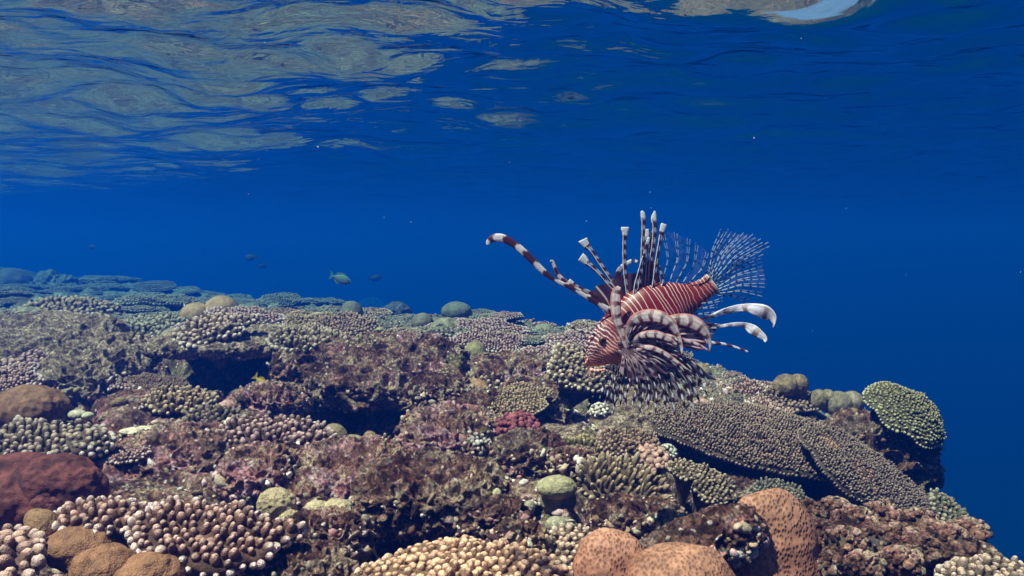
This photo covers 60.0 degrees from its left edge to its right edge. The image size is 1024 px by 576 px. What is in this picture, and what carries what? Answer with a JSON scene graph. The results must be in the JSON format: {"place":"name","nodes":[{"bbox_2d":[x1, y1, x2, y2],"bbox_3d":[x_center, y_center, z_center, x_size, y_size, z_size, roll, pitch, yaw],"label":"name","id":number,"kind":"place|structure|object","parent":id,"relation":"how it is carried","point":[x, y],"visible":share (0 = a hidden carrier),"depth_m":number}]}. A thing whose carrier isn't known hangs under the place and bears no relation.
{"place":"outdoors","nodes":[
{"label":"outdoors","id":0,"kind":"place"},
{"bbox_2d":[0,0,1023,245],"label":"water","id":1,"kind":"structure","parent":0,"point":[388,122],"depth_m":5.06},
{"bbox_2d":[0,275,1023,575],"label":"reef ground","id":2,"kind":"structure","parent":0,"point":[966,377],"depth_m":81.00},
{"bbox_2d":[0,268,33,284],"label":"boulder coral","id":3,"kind":"object","parent":2,"relation":"on","point":[12,276],"visible":0.37,"depth_m":10.59},
{"bbox_2d":[0,362,44,392],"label":"plate coral","id":4,"kind":"object","parent":2,"relation":"on","point":[15,374],"visible":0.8,"depth_m":2.39},
{"bbox_2d":[0,523,47,575],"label":"plate coral","id":5,"kind":"object","parent":2,"relation":"on","point":[23,551],"visible":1,"depth_m":1.13},
{"bbox_2d":[0,349,48,366],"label":"plate coral","id":6,"kind":"object","parent":2,"relation":"on","point":[32,355],"visible":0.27,"depth_m":2.78},
{"bbox_2d":[0,384,73,427],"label":"boulder coral","id":7,"kind":"object","parent":2,"relation":"on","point":[48,403],"visible":0.71,"depth_m":2.02},
{"bbox_2d":[23,508,57,537],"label":"boulder coral","id":8,"kind":"object","parent":2,"relation":"on","point":[40,519],"visible":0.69,"depth_m":1.20},
{"bbox_2d":[0,451,109,530],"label":"crusting coral","id":9,"kind":"object","parent":2,"relation":"on","point":[29,480],"visible":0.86,"depth_m":1.39},
{"bbox_2d":[29,269,81,285],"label":"boulder coral","id":10,"kind":"object","parent":2,"relation":"on","point":[49,276],"visible":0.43,"depth_m":10.36},
{"bbox_2d":[0,415,116,458],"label":"plate coral","id":11,"kind":"object","parent":2,"relation":"on","point":[19,433],"visible":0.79,"depth_m":1.68},
{"bbox_2d":[0,309,129,359],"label":"rock ledge","id":12,"kind":"object","parent":2,"relation":"on","point":[46,331],"visible":0.58,"depth_m":3.05},
{"bbox_2d":[13,295,121,314],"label":"plate coral","id":13,"kind":"object","parent":2,"relation":"on","point":[85,305],"visible":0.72,"depth_m":4.48},
{"bbox_2d":[36,284,104,293],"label":"plate coral","id":14,"kind":"object","parent":2,"relation":"on","point":[78,288],"visible":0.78,"depth_m":9.12},
{"bbox_2d":[45,526,118,572],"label":"boulder coral","id":15,"kind":"object","parent":2,"relation":"on","point":[65,546],"visible":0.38,"depth_m":1.17},
{"bbox_2d":[51,495,152,547],"bbox_3d":[-0.567,0.375,1.230,0.136,0.166,0.095,1,3,22],"label":"plate coral","id":16,"kind":"object","parent":2,"relation":"on","point":[110,515],"visible":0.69,"depth_m":1.21},
{"bbox_2d":[79,275,142,282],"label":"plate coral","id":17,"kind":"object","parent":2,"relation":"on","point":[121,279],"visible":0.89,"depth_m":11.84},
{"bbox_2d":[68,542,185,575],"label":"boulder coral","id":18,"kind":"object","parent":2,"relation":"on","point":[112,559],"visible":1,"depth_m":1.08},
{"bbox_2d":[104,444,151,465],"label":"plate coral","id":19,"kind":"object","parent":2,"relation":"on","point":[131,456],"visible":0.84,"depth_m":1.67},
{"bbox_2d":[114,305,162,313],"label":"plate coral","id":20,"kind":"object","parent":2,"relation":"on","point":[134,309],"visible":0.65,"depth_m":5.00},
{"bbox_2d":[127,280,177,291],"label":"plate coral","id":21,"kind":"object","parent":2,"relation":"on","point":[156,286],"visible":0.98,"depth_m":9.67},
{"bbox_2d":[124,312,187,335],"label":"plate coral","id":22,"kind":"object","parent":2,"relation":"on","point":[155,325],"visible":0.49,"depth_m":3.58},
{"bbox_2d":[123,372,189,391],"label":"plate coral","id":23,"kind":"object","parent":2,"relation":"on","point":[148,381],"visible":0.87,"depth_m":2.41},
{"bbox_2d":[113,292,206,310],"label":"plate coral","id":24,"kind":"object","parent":2,"relation":"on","point":[173,302],"visible":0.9,"depth_m":5.57},
{"bbox_2d":[115,420,231,478],"bbox_3d":[-0.665,0.333,1.765,0.249,0.106,0.234,0,15,0],"label":"rock","id":25,"kind":"object","parent":2,"relation":"on","point":[186,444],"visible":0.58,"depth_m":1.73},
{"bbox_2d":[141,385,219,418],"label":"plate coral","id":26,"kind":"object","parent":2,"relation":"on","point":[170,402],"visible":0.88,"depth_m":1.99},
{"bbox_2d":[176,402,240,423],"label":"plate coral","id":27,"kind":"object","parent":2,"relation":"on","point":[211,413],"visible":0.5,"depth_m":1.91},
{"bbox_2d":[179,295,237,320],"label":"boulder coral","id":28,"kind":"object","parent":2,"relation":"on","point":[190,311],"visible":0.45,"depth_m":3.76},
{"bbox_2d":[123,495,307,575],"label":"plate coral","id":29,"kind":"object","parent":2,"relation":"on","point":[196,536],"visible":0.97,"depth_m":1.16},
{"bbox_2d":[172,309,258,373],"bbox_3d":[-0.944,0.176,2.791,0.258,0.208,0.246,0,3,0],"label":"plate coral","id":30,"kind":"object","parent":2,"relation":"on","point":[196,331],"visible":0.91,"depth_m":2.75},
{"bbox_2d":[143,323,297,359],"bbox_3d":[-0.951,0.176,3.011,0.493,0.097,0.682,0,3,0],"label":"rock ledge","id":31,"kind":"object","parent":2,"relation":"on","point":[256,335],"visible":0.43,"depth_m":2.73},
{"bbox_2d":[226,381,311,416],"bbox_3d":[-0.621,0.295,2.267,0.215,0.109,0.181,0,3,0],"label":"rock ledge","id":32,"kind":"object","parent":2,"relation":"on","point":[271,392],"visible":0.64,"depth_m":2.22},
{"bbox_2d":[205,414,336,448],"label":"plate coral","id":33,"kind":"object","parent":2,"relation":"on","point":[307,431],"visible":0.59,"depth_m":1.81},
{"bbox_2d":[256,487,297,518],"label":"boulder coral","id":34,"kind":"object","parent":2,"relation":"on","point":[277,502],"visible":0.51,"depth_m":1.36},
{"bbox_2d":[257,292,301,306],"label":"plate coral","id":35,"kind":"object","parent":2,"relation":"on","point":[288,299],"visible":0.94,"depth_m":7.46},
{"bbox_2d":[265,322,346,352],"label":"plate coral","id":36,"kind":"object","parent":2,"relation":"on","point":[290,337],"visible":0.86,"depth_m":2.63},
{"bbox_2d":[282,310,334,324],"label":"plate coral","id":37,"kind":"object","parent":2,"relation":"on","point":[297,317],"visible":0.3,"depth_m":3.54},
{"bbox_2d":[268,332,354,384],"bbox_3d":[-0.564,0.231,2.631,0.308,0.175,0.309,0,15,0],"label":"rock ledge","id":38,"kind":"object","parent":2,"relation":"on","point":[289,359],"visible":0.33,"depth_m":2.53},
{"bbox_2d":[296,297,346,305],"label":"plate coral","id":39,"kind":"object","parent":2,"relation":"on","point":[321,301],"visible":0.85,"depth_m":7.82},
{"bbox_2d":[303,498,353,509],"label":"boulder coral","id":40,"kind":"object","parent":2,"relation":"on","point":[338,502],"visible":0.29,"depth_m":1.41},
{"bbox_2d":[301,311,378,335],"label":"plate coral","id":41,"kind":"object","parent":2,"relation":"on","point":[351,323],"visible":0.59,"depth_m":3.29},
{"bbox_2d":[357,297,387,307],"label":"boulder coral","id":42,"kind":"object","parent":2,"relation":"on","point":[367,302],"visible":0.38,"depth_m":29.67},
{"bbox_2d":[363,307,392,317],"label":"plate coral","id":43,"kind":"object","parent":2,"relation":"on","point":[377,312],"visible":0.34,"depth_m":4.23},
{"bbox_2d":[304,330,468,412],"bbox_3d":[-0.350,0.232,2.516,0.457,0.159,0.503,0,13,0],"label":"rock ledge","id":44,"kind":"object","parent":2,"relation":"on","point":[397,361],"visible":0.79,"depth_m":2.39},
{"bbox_2d":[384,301,411,314],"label":"boulder coral","id":45,"kind":"object","parent":2,"relation":"on","point":[396,307],"visible":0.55,"depth_m":6.40},
{"bbox_2d":[411,313,433,326],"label":"boulder coral","id":46,"kind":"object","parent":2,"relation":"on","point":[421,319],"visible":0.59,"depth_m":4.00},
{"bbox_2d":[397,326,480,338],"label":"plate coral","id":47,"kind":"object","parent":2,"relation":"on","point":[448,332],"visible":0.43,"depth_m":3.42},
{"bbox_2d":[394,400,493,456],"bbox_3d":[-0.155,0.336,2.017,0.235,0.121,0.250,0,17,0],"label":"rock","id":48,"kind":"object","parent":2,"relation":"on","point":[447,422],"visible":0.59,"depth_m":1.98},
{"bbox_2d":[441,301,471,317],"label":"boulder coral","id":49,"kind":"object","parent":2,"relation":"on","point":[456,309],"visible":0.73,"depth_m":4.51},
{"bbox_2d":[350,534,572,575],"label":"plate coral","id":50,"kind":"object","parent":2,"relation":"on","point":[465,555],"visible":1,"depth_m":1.15},
{"bbox_2d":[445,386,500,429],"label":"rock","id":51,"kind":"object","parent":2,"relation":"on","point":[483,399],"visible":0.26,"depth_m":2.20},
{"bbox_2d":[456,430,492,455],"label":"knobbly coral","id":52,"kind":"object","parent":2,"relation":"on","point":[476,441],"visible":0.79,"depth_m":1.92},
{"bbox_2d":[6,304,944,575],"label":"coral rubble","id":53,"kind":"object","parent":2,"relation":"on","point":[736,560],"visible":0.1,"depth_m":1.58},
{"bbox_2d":[36,331,157,409],"bbox_3d":[-1.265,0.243,2.711,0.326,0.173,0.409,0,20,0],"label":"rock ledge","id":54,"kind":"object","parent":53,"relation":"on","point":[90,358],"visible":0.75,"depth_m":2.62},
{"bbox_2d":[213,438,306,504],"bbox_3d":[-0.458,0.340,1.636,0.172,0.100,0.184,0,11,0],"label":"rock","id":55,"kind":"object","parent":53,"relation":"on","point":[249,464],"visible":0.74,"depth_m":1.58},
{"bbox_2d":[236,538,359,575],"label":"rock","id":56,"kind":"object","parent":53,"relation":"on","point":[311,557],"visible":0.58,"depth_m":1.18},
{"bbox_2d":[284,505,372,552],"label":"rock","id":57,"kind":"object","parent":53,"relation":"on","point":[345,520],"visible":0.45,"depth_m":1.29},
{"bbox_2d":[284,435,408,500],"bbox_3d":[-0.303,0.355,1.636,0.259,0.120,0.244,0,19,0],"label":"rock","id":58,"kind":"object","parent":53,"relation":"on","point":[334,463],"visible":0.29,"depth_m":1.61},
{"bbox_2d":[349,449,510,539],"bbox_3d":[-0.141,0.348,1.517,0.280,0.112,0.206,0,17,0],"label":"rock","id":59,"kind":"object","parent":53,"relation":"on","point":[415,480],"visible":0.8,"depth_m":1.47},
{"bbox_2d":[403,370,470,405],"bbox_3d":[-0.189,0.268,2.296,0.184,0.102,0.166,0,15,0],"label":"rock ledge","id":60,"kind":"object","parent":53,"relation":"on","point":[440,383],"visible":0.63,"depth_m":2.26},
{"bbox_2d":[451,493,532,540],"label":"rock","id":61,"kind":"object","parent":53,"relation":"on","point":[507,505],"visible":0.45,"depth_m":1.41},
{"bbox_2d":[493,518,545,544],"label":"coral","id":62,"kind":"object","parent":53,"relation":"on","point":[519,527],"visible":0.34,"depth_m":1.30},
{"bbox_2d":[500,374,572,425],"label":"rock","id":63,"kind":"object","parent":53,"relation":"on","point":[558,402],"visible":0.3,"depth_m":2.27},
{"bbox_2d":[546,444,594,481],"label":"coral","id":64,"kind":"object","parent":53,"relation":"on","point":[571,451],"visible":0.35,"depth_m":1.77},
{"bbox_2d":[582,492,686,538],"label":"rock","id":65,"kind":"object","parent":53,"relation":"on","point":[617,509],"visible":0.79,"depth_m":1.44},
{"bbox_2d":[639,503,767,566],"bbox_3d":[0.249,0.345,1.187,0.196,0.083,0.086,-21,2,1],"label":"rock","id":66,"kind":"object","parent":53,"relation":"on","point":[707,526],"visible":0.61,"depth_m":1.16},
{"bbox_2d":[811,407,945,498],"bbox_3d":[0.901,0.462,2.222,0.312,0.324,0.291,0,3,0],"label":"rock","id":67,"kind":"object","parent":53,"relation":"on","point":[912,462],"visible":0.24,"depth_m":2.13},
{"bbox_2d":[862,381,946,449],"bbox_3d":[0.956,0.311,2.171,0.198,0.152,0.212,0,3,0],"label":"green coral","id":68,"kind":"object","parent":67,"relation":"on","point":[915,416],"visible":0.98,"depth_m":2.11},
{"bbox_2d":[463,369,507,388],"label":"plate coral","id":69,"kind":"object","parent":2,"relation":"on","point":[497,383],"visible":0.18,"depth_m":2.46},
{"bbox_2d":[449,330,525,352],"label":"plate coral","id":70,"kind":"object","parent":2,"relation":"on","point":[493,342],"visible":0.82,"depth_m":3.15},
{"bbox_2d":[457,317,530,334],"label":"plate coral","id":71,"kind":"object","parent":2,"relation":"on","point":[484,324],"visible":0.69,"depth_m":3.73},
{"bbox_2d":[483,311,522,322],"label":"plate coral","id":72,"kind":"object","parent":2,"relation":"on","point":[507,316],"visible":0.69,"depth_m":4.12},
{"bbox_2d":[87,302,926,548],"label":"coral stubs","id":73,"kind":"object","parent":2,"relation":"on","point":[425,403],"visible":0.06,"depth_m":2.24},
{"bbox_2d":[204,305,285,323],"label":"plate coral","id":74,"kind":"object","parent":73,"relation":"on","point":[268,317],"visible":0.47,"depth_m":3.59},
{"bbox_2d":[467,350,549,384],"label":"rock","id":75,"kind":"object","parent":2,"relation":"on","point":[508,364],"visible":0.36,"depth_m":2.51},
{"bbox_2d":[495,410,540,435],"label":"knobbly coral","id":76,"kind":"object","parent":2,"relation":"on","point":[506,422],"visible":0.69,"depth_m":2.00},
{"bbox_2d":[488,381,553,419],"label":"plate coral","id":77,"kind":"object","parent":2,"relation":"on","point":[521,395],"visible":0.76,"depth_m":2.18},
{"bbox_2d":[489,426,567,480],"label":"rock","id":78,"kind":"object","parent":2,"relation":"on","point":[517,442],"visible":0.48,"depth_m":1.82},
{"bbox_2d":[517,340,585,355],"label":"plate coral","id":79,"kind":"object","parent":2,"relation":"on","point":[546,348],"visible":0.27,"depth_m":3.05},
{"bbox_2d":[537,475,576,512],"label":"boulder coral","id":80,"kind":"object","parent":2,"relation":"on","point":[555,491],"visible":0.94,"depth_m":1.62},
{"bbox_2d":[543,327,593,344],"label":"plate coral","id":81,"kind":"object","parent":2,"relation":"on","point":[575,336],"visible":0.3,"depth_m":3.47},
{"bbox_2d":[548,522,589,566],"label":"coral","id":82,"kind":"object","parent":2,"relation":"on","point":[568,538],"visible":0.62,"depth_m":1.32},
{"bbox_2d":[561,433,605,455],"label":"plate coral","id":83,"kind":"object","parent":2,"relation":"on","point":[583,439],"visible":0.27,"depth_m":1.87},
{"bbox_2d":[587,402,612,419],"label":"knobbly coral","id":84,"kind":"object","parent":2,"relation":"on","point":[597,411],"visible":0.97,"depth_m":2.00},
{"bbox_2d":[575,451,674,500],"bbox_3d":[0.209,0.392,1.651,0.183,0.158,0.162,0,3,0],"label":"coral","id":85,"kind":"object","parent":2,"relation":"on","point":[604,475],"visible":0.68,"depth_m":1.64},
{"bbox_2d":[595,425,663,460],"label":"coral","id":86,"kind":"object","parent":2,"relation":"on","point":[614,440],"visible":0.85,"depth_m":1.78},
{"bbox_2d":[588,384,678,446],"bbox_3d":[0.317,0.329,2.266,0.249,0.115,0.300,0,17,0],"label":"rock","id":87,"kind":"object","parent":2,"relation":"on","point":[628,418],"visible":0.23,"depth_m":2.19},
{"bbox_2d":[546,342,619,407],"bbox_3d":[0.183,0.255,2.320,0.194,0.212,0.215,0,3,0],"label":"plate coral","id":88,"kind":"object","parent":87,"relation":"on","point":[568,371],"visible":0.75,"depth_m":2.28},
{"bbox_2d":[629,443,672,475],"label":"knobbly coral","id":89,"kind":"object","parent":2,"relation":"on","point":[654,457],"visible":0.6,"depth_m":1.73},
{"bbox_2d":[666,457,701,507],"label":"plate coral","id":90,"kind":"object","parent":2,"relation":"on","point":[685,472],"visible":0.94,"depth_m":1.62},
{"bbox_2d":[572,488,821,575],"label":"brain coral","id":91,"kind":"object","parent":2,"relation":"on","point":[792,549],"visible":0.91,"depth_m":1.15},
{"bbox_2d":[661,469,763,514],"bbox_3d":[0.449,0.490,2.024,0.314,0.142,0.169,0,3,0],"label":"coral","id":92,"kind":"object","parent":2,"relation":"on","point":[744,481],"visible":0.08,"depth_m":1.98},
{"bbox_2d":[690,462,735,512],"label":"plate coral","id":93,"kind":"object","parent":2,"relation":"on","point":[710,486],"visible":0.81,"depth_m":1.77},
{"bbox_2d":[648,399,829,481],"bbox_3d":[0.597,0.420,2.144,0.543,0.269,0.306,0,3,0],"label":"table coral","id":94,"kind":"object","parent":2,"relation":"on","point":[758,441],"visible":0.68,"depth_m":2.08},
{"bbox_2d":[716,377,768,397],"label":"plate coral","id":95,"kind":"object","parent":2,"relation":"on","point":[750,388],"visible":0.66,"depth_m":2.78},
{"bbox_2d":[744,394,794,413],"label":"plate coral","id":96,"kind":"object","parent":2,"relation":"on","point":[768,402],"visible":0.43,"depth_m":2.56},
{"bbox_2d":[745,476,808,499],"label":"plate coral","id":97,"kind":"object","parent":2,"relation":"on","point":[794,490],"visible":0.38,"depth_m":1.79},
{"bbox_2d":[753,383,825,414],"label":"plate coral","id":98,"kind":"object","parent":2,"relation":"on","point":[800,406],"visible":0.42,"depth_m":2.73},
{"bbox_2d":[772,374,808,397],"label":"boulder coral","id":99,"kind":"object","parent":98,"relation":"on","point":[786,385],"visible":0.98,"depth_m":2.74},
{"bbox_2d":[808,389,833,408],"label":"boulder coral","id":100,"kind":"object","parent":98,"relation":"on","point":[820,398],"visible":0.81,"depth_m":2.75},
{"bbox_2d":[797,498,828,520],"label":"knobbly coral","id":101,"kind":"object","parent":2,"relation":"on","point":[813,508],"visible":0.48,"depth_m":1.40},
{"bbox_2d":[817,546,846,575],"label":"knobbly coral","id":102,"kind":"object","parent":2,"relation":"on","point":[830,561],"visible":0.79,"depth_m":1.19},
{"bbox_2d":[816,495,850,518],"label":"knobbly coral","id":103,"kind":"object","parent":2,"relation":"on","point":[832,505],"visible":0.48,"depth_m":1.42},
{"bbox_2d":[825,391,864,414],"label":"boulder coral","id":104,"kind":"object","parent":2,"relation":"on","point":[839,400],"visible":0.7,"depth_m":2.74},
{"bbox_2d":[797,422,933,511],"bbox_3d":[0.841,0.457,2.065,0.392,0.274,0.249,-1,3,-18],"label":"table coral","id":105,"kind":"object","parent":2,"relation":"on","point":[855,471],"visible":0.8,"depth_m":2.00},
{"bbox_2d":[843,549,887,575],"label":"knobbly coral","id":106,"kind":"object","parent":2,"relation":"on","point":[859,562],"visible":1,"depth_m":1.17},
{"bbox_2d":[880,544,925,575],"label":"knobbly coral","id":107,"kind":"object","parent":2,"relation":"on","point":[905,560],"visible":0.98,"depth_m":1.19},
{"bbox_2d":[822,518,1004,575],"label":"rock","id":108,"kind":"object","parent":2,"relation":"on","point":[988,548],"visible":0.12,"depth_m":1.30},
{"bbox_2d":[812,518,835,546],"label":"knobbly coral","id":109,"kind":"object","parent":108,"relation":"on","point":[822,525],"visible":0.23,"depth_m":1.31},
{"bbox_2d":[822,525,868,555],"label":"knobbly coral","id":110,"kind":"object","parent":108,"relation":"on","point":[842,540],"visible":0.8,"depth_m":1.27},
{"bbox_2d":[833,504,879,522],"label":"knobbly coral","id":111,"kind":"object","parent":108,"relation":"on","point":[852,511],"visible":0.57,"depth_m":1.38},
{"bbox_2d":[855,524,891,557],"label":"knobbly coral","id":112,"kind":"object","parent":108,"relation":"on","point":[876,538],"visible":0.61,"depth_m":1.27},
{"bbox_2d":[863,499,902,521],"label":"knobbly coral","id":113,"kind":"object","parent":108,"relation":"on","point":[886,510],"visible":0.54,"depth_m":1.39},
{"bbox_2d":[881,521,916,544],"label":"knobbly coral","id":114,"kind":"object","parent":108,"relation":"on","point":[897,527],"visible":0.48,"depth_m":1.29},
{"bbox_2d":[897,506,939,525],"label":"knobbly coral","id":115,"kind":"object","parent":108,"relation":"on","point":[914,515],"visible":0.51,"depth_m":1.36},
{"bbox_2d":[898,532,945,567],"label":"knobbly coral","id":116,"kind":"object","parent":108,"relation":"on","point":[929,546],"visible":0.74,"depth_m":1.24},
{"bbox_2d":[925,519,971,543],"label":"knobbly coral","id":117,"kind":"object","parent":108,"relation":"on","point":[944,532],"visible":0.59,"depth_m":1.29},
{"bbox_2d":[942,540,982,560],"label":"knobbly coral","id":118,"kind":"object","parent":108,"relation":"on","point":[954,548],"visible":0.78,"depth_m":1.22},
{"bbox_2d":[954,515,993,542],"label":"knobbly coral","id":119,"kind":"object","parent":108,"relation":"on","point":[979,529],"visible":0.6,"depth_m":1.33},
{"bbox_2d":[928,487,969,522],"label":"plate coral","id":120,"kind":"object","parent":2,"relation":"on","point":[945,507],"visible":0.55,"depth_m":1.61},
{"bbox_2d":[933,553,1023,575],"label":"plate coral","id":121,"kind":"object","parent":2,"relation":"on","point":[985,564],"visible":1,"depth_m":1.17},
{"bbox_2d":[0,0,1023,321],"label":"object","id":122,"kind":"structure","parent":0,"point":[979,283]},
{"bbox_2d":[486,211,776,415],"bbox_3d":[0.179,0.036,1.313,0.433,0.303,0.073,0,0,0],"label":"lionfish","id":123,"kind":"object","parent":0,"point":[648,324],"visible":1,"depth_m":1.31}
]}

